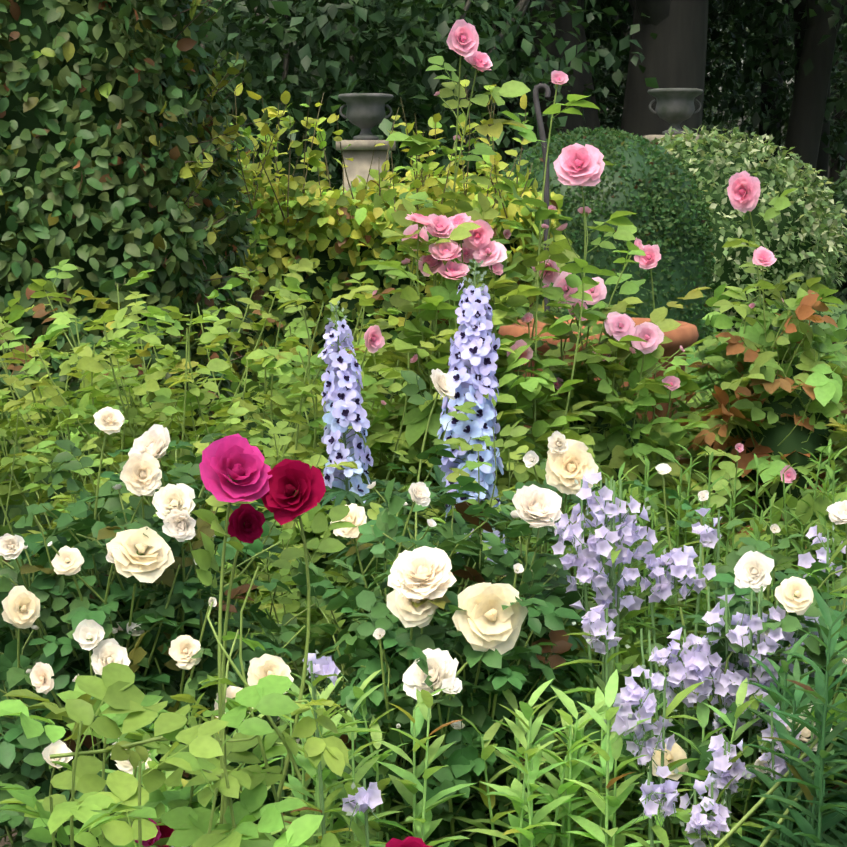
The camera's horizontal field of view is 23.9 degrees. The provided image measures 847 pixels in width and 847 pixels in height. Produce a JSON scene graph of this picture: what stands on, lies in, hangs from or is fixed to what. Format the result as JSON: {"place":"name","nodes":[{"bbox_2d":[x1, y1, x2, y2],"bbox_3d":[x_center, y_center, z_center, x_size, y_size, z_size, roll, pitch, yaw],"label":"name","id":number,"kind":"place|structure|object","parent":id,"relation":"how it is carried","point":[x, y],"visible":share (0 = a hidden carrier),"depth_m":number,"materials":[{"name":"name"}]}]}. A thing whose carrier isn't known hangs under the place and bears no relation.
{"place":"outdoors","nodes":[
{"label":"outdoors","id":0,"kind":"place"},
{"bbox_2d":[0,578,840,846],"bbox_3d":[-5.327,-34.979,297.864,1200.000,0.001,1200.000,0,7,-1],"label":"ground","id":1,"kind":"structure","parent":0,"point":[2,843],"depth_m":4.82,"materials":[{"name":"soil"}]},
{"bbox_2d":[0,0,279,482],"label":"hedge","id":2,"kind":"object","parent":1,"relation":"on","point":[117,138],"visible":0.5,"depth_m":6.33,"materials":[{"name":"green plant"}]},
{"bbox_2d":[0,662,323,846],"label":"leafy plant","id":3,"kind":"object","parent":1,"relation":"on","point":[124,708],"visible":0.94,"depth_m":2.57,"materials":[{"name":"green plant"}]},
{"bbox_2d":[0,406,343,846],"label":"cream rose bush","id":4,"kind":"object","parent":1,"relation":"on","point":[157,637],"visible":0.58,"depth_m":3.47,"materials":[{"name":"green plant"}]},
{"bbox_2d":[0,258,542,827],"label":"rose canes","id":5,"kind":"object","parent":1,"relation":"on","point":[168,410],"visible":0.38,"depth_m":4.79,"materials":[{"name":"green plant"}]},
{"bbox_2d":[336,93,395,195],"bbox_3d":[-0.605,-2.233,21.100,0.620,2.456,0.620,0,7,-1],"label":"urn","id":6,"kind":"object","parent":1,"relation":"on","point":[365,113],"visible":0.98,"depth_m":20.80,"materials":[{"name":"stone"}]},
{"bbox_2d":[176,79,565,499],"bbox_3d":[-0.318,-0.473,8.826,2.047,2.083,1.570,0,7,-1],"label":"shrub","id":7,"kind":"object","parent":1,"relation":"on","point":[335,237],"visible":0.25,"depth_m":8.34,"materials":[{"name":"green plant"}]},
{"bbox_2d":[317,259,518,622],"bbox_3d":[-0.010,0.358,4.271,0.559,1.414,0.572,3,8,21],"label":"delphinium plant","id":8,"kind":"object","parent":1,"relation":"on","point":[473,358],"visible":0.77,"depth_m":4.25,"materials":[{"name":"blue plant"}]},
{"bbox_2d":[0,355,846,842],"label":"foliage plants","id":9,"kind":"object","parent":1,"relation":"on","point":[630,659],"depth_m":4.56,"materials":[{"name":"green plant"}]},
{"bbox_2d":[229,2,628,154],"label":"tree","id":10,"kind":"object","parent":1,"relation":"on","point":[621,67],"visible":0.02,"depth_m":67.44,"materials":[{"name":"green plant"}]},
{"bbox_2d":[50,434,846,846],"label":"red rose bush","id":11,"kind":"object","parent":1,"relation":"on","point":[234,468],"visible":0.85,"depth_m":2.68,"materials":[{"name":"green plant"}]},
{"bbox_2d":[279,368,629,846],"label":"cream rose bush","id":12,"kind":"object","parent":1,"relation":"on","point":[480,644],"visible":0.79,"depth_m":3.46,"materials":[{"name":"green plant"}]},
{"bbox_2d":[100,669,831,846],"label":"phlox plant","id":13,"kind":"object","parent":1,"relation":"on","point":[574,814],"visible":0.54,"depth_m":3.22,"materials":[{"name":"green plant"}]},
{"bbox_2d":[326,19,646,588],"bbox_3d":[0.114,-0.025,5.100,0.905,1.975,0.693,-2,7,-18],"label":"pink rose bush","id":14,"kind":"object","parent":1,"relation":"on","point":[575,164],"visible":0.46,"depth_m":4.99,"materials":[{"name":"green plant"}]},
{"bbox_2d":[266,2,718,150],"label":"tree","id":15,"kind":"object","parent":1,"relation":"on","point":[466,139],"depth_m":79.82,"materials":[{"name":"green plant"}]},
{"bbox_2d":[171,472,846,846],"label":"bellflowers","id":16,"kind":"object","parent":1,"relation":"on","point":[695,672],"visible":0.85,"depth_m":3.26,"materials":[{"name":"purple plant"}]},
{"bbox_2d":[206,0,834,136],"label":"tree trunk","id":17,"kind":"object","parent":1,"relation":"on","point":[674,53],"visible":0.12,"depth_m":32.42,"materials":[{"name":"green plant"}]},
{"bbox_2d":[196,0,658,175],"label":"tree foliage","id":18,"kind":"object","parent":17,"relation":"attached to","point":[333,37],"visible":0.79,"depth_m":24.38,"materials":[{"name":"green plant"}]},
{"bbox_2d":[230,117,846,301],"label":"shrub","id":19,"kind":"object","parent":1,"relation":"on","point":[336,181],"visible":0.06,"depth_m":24.74,"materials":[{"name":"green plant"}]},
{"bbox_2d":[533,83,550,316],"bbox_3d":[0.465,-0.324,7.663,0.107,1.940,0.059,5,8,34],"label":"metal plant stake","id":20,"kind":"object","parent":1,"relation":"on","point":[545,87],"visible":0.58,"depth_m":7.56,"materials":[{"name":"grey metal"}]},
{"bbox_2d":[527,0,599,141],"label":"tree trunk","id":21,"kind":"object","parent":1,"relation":"on","point":[591,115],"visible":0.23,"depth_m":32.83,"materials":[{"name":"brown plant"}]},
{"bbox_2d":[472,205,717,585],"bbox_3d":[0.439,0.155,5.521,0.749,1.514,0.685,0,7,-1],"label":"pink rose bush","id":22,"kind":"object","parent":1,"relation":"on","point":[620,438],"visible":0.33,"depth_m":5.37,"materials":[{"name":"green plant"}]},
{"bbox_2d":[498,317,698,606],"bbox_3d":[0.599,0.195,6.936,0.720,1.088,0.720,0,7,-1],"label":"terracotta pot on brick base","id":23,"kind":"object","parent":1,"relation":"on","point":[684,335],"visible":0.1,"depth_m":6.68,"materials":[{"name":"ceramic"}]},
{"bbox_2d":[470,23,789,143],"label":"tree","id":24,"kind":"object","parent":1,"relation":"on","point":[706,124],"depth_m":99.11,"materials":[{"name":"green plant"}]},
{"bbox_2d":[456,0,846,187],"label":"tree","id":25,"kind":"object","parent":1,"relation":"on","point":[798,23],"visible":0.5,"depth_m":41.51,"materials":[{"name":"green plant"}]},
{"bbox_2d":[456,0,846,153],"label":"tree","id":26,"kind":"object","parent":1,"relation":"on","point":[729,113],"visible":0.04,"depth_m":64.33,"materials":[{"name":"green plant"}]},
{"bbox_2d":[642,88,703,142],"bbox_3d":[2.646,-2.269,21.162,0.620,2.511,0.620,0,7,-1],"label":"urn","id":27,"kind":"object","parent":1,"relation":"on","point":[675,108],"visible":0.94,"depth_m":20.87,"materials":[{"name":"stone"}]},
{"bbox_2d":[519,438,846,750],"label":"green plants","id":28,"kind":"object","parent":1,"relation":"on","point":[831,472],"visible":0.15,"depth_m":4.21,"materials":[{"name":"green plant"}]},
{"bbox_2d":[604,2,832,152],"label":"tree","id":29,"kind":"object","parent":1,"relation":"on","point":[745,111],"depth_m":106.11,"materials":[{"name":"green plant"}]},
{"bbox_2d":[609,463,846,846],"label":"cream rose bush","id":30,"kind":"object","parent":1,"relation":"on","point":[745,571],"visible":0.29,"depth_m":3.30,"materials":[{"name":"green plant"}]},
{"bbox_2d":[621,1,846,184],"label":"tree","id":31,"kind":"object","parent":1,"relation":"on","point":[834,173],"visible":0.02,"depth_m":87.79,"materials":[{"name":"green plant"}]},
{"bbox_2d":[645,125,846,343],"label":"variegated shrub","id":32,"kind":"object","parent":1,"relation":"on","point":[786,235],"visible":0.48,"depth_m":17.98,"materials":[{"name":"green plant"}]},
{"bbox_2d":[663,171,846,584],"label":"pink rose bush","id":33,"kind":"object","parent":1,"relation":"on","point":[777,408],"visible":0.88,"depth_m":5.58,"materials":[{"name":"green plant"}]},
{"bbox_2d":[671,291,846,475],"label":"leaves","id":34,"kind":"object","parent":1,"relation":"on","point":[834,318],"depth_m":23.82,"materials":[{"name":"green plant"}]},
{"bbox_2d":[208,3,508,126],"bbox_3d":[-6.818,-12.799,38.915,19.996,19.126,19.196,-5,9,-35],"label":"tree","id":35,"kind":"object","parent":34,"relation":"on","point":[242,94],"visible":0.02,"depth_m":35.78,"materials":[{"name":"green plant"}]},
{"bbox_2d":[207,3,631,153],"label":"tree","id":36,"kind":"object","parent":34,"relation":"on","point":[623,26],"visible":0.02,"depth_m":46.37,"materials":[{"name":"green plant"}]},
{"bbox_2d":[421,45,450,162],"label":"tree trunk","id":37,"kind":"object","parent":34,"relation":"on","point":[441,128],"depth_m":40.65,"materials":[{"name":"brown plant"}]},
{"bbox_2d":[488,17,514,162],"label":"tree trunk","id":38,"kind":"object","parent":34,"relation":"on","point":[509,105],"visible":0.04,"depth_m":44.63,"materials":[{"name":"brown plant"}]},
{"bbox_2d":[229,0,793,153],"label":"tree","id":39,"kind":"object","parent":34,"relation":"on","point":[617,118],"visible":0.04,"depth_m":50.44,"materials":[{"name":"green plant"}]},
{"bbox_2d":[499,125,717,384],"bbox_3d":[1.239,-1.149,14.449,1.734,1.962,1.728,0,7,-1],"label":"clipped round bush","id":40,"kind":"object","parent":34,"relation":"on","point":[653,186],"visible":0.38,"depth_m":13.80,"materials":[{"name":"green plant"}]},
{"bbox_2d":[620,0,846,180],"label":"tree","id":41,"kind":"object","parent":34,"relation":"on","point":[749,95],"visible":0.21,"depth_m":50.28,"materials":[{"name":"green plant"}]},
{"bbox_2d":[722,0,791,175],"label":"tree trunk","id":42,"kind":"object","parent":34,"relation":"on","point":[763,89],"visible":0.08,"depth_m":51.76,"materials":[{"name":"brown plant"}]},
{"bbox_2d":[675,327,846,461],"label":"leaves","id":43,"kind":"object","parent":1,"relation":"on","point":[691,360],"depth_m":11.06,"materials":[{"name":"green plant"}]},
{"bbox_2d":[707,0,846,166],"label":"tree","id":44,"kind":"object","parent":1,"relation":"on","point":[790,43],"depth_m":88.34,"materials":[{"name":"green plant"}]},
{"bbox_2d":[709,0,846,185],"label":"tree trunk","id":45,"kind":"object","parent":1,"relation":"on","point":[805,125],"visible":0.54,"depth_m":38.70,"materials":[{"name":"brown plant"}]},
{"bbox_2d":[721,589,846,846],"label":"lily","id":46,"kind":"object","parent":1,"relation":"on","point":[815,795],"visible":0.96,"depth_m":2.94,"materials":[{"name":"green plant"}]},
{"bbox_2d":[754,298,846,362],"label":"leaves","id":47,"kind":"object","parent":1,"relation":"on","point":[776,329],"visible":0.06,"depth_m":12.71,"materials":[{"name":"green plant"}]},
{"bbox_2d":[233,28,832,177],"label":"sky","id":48,"kind":"structure","parent":0,"point":[720,88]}
]}

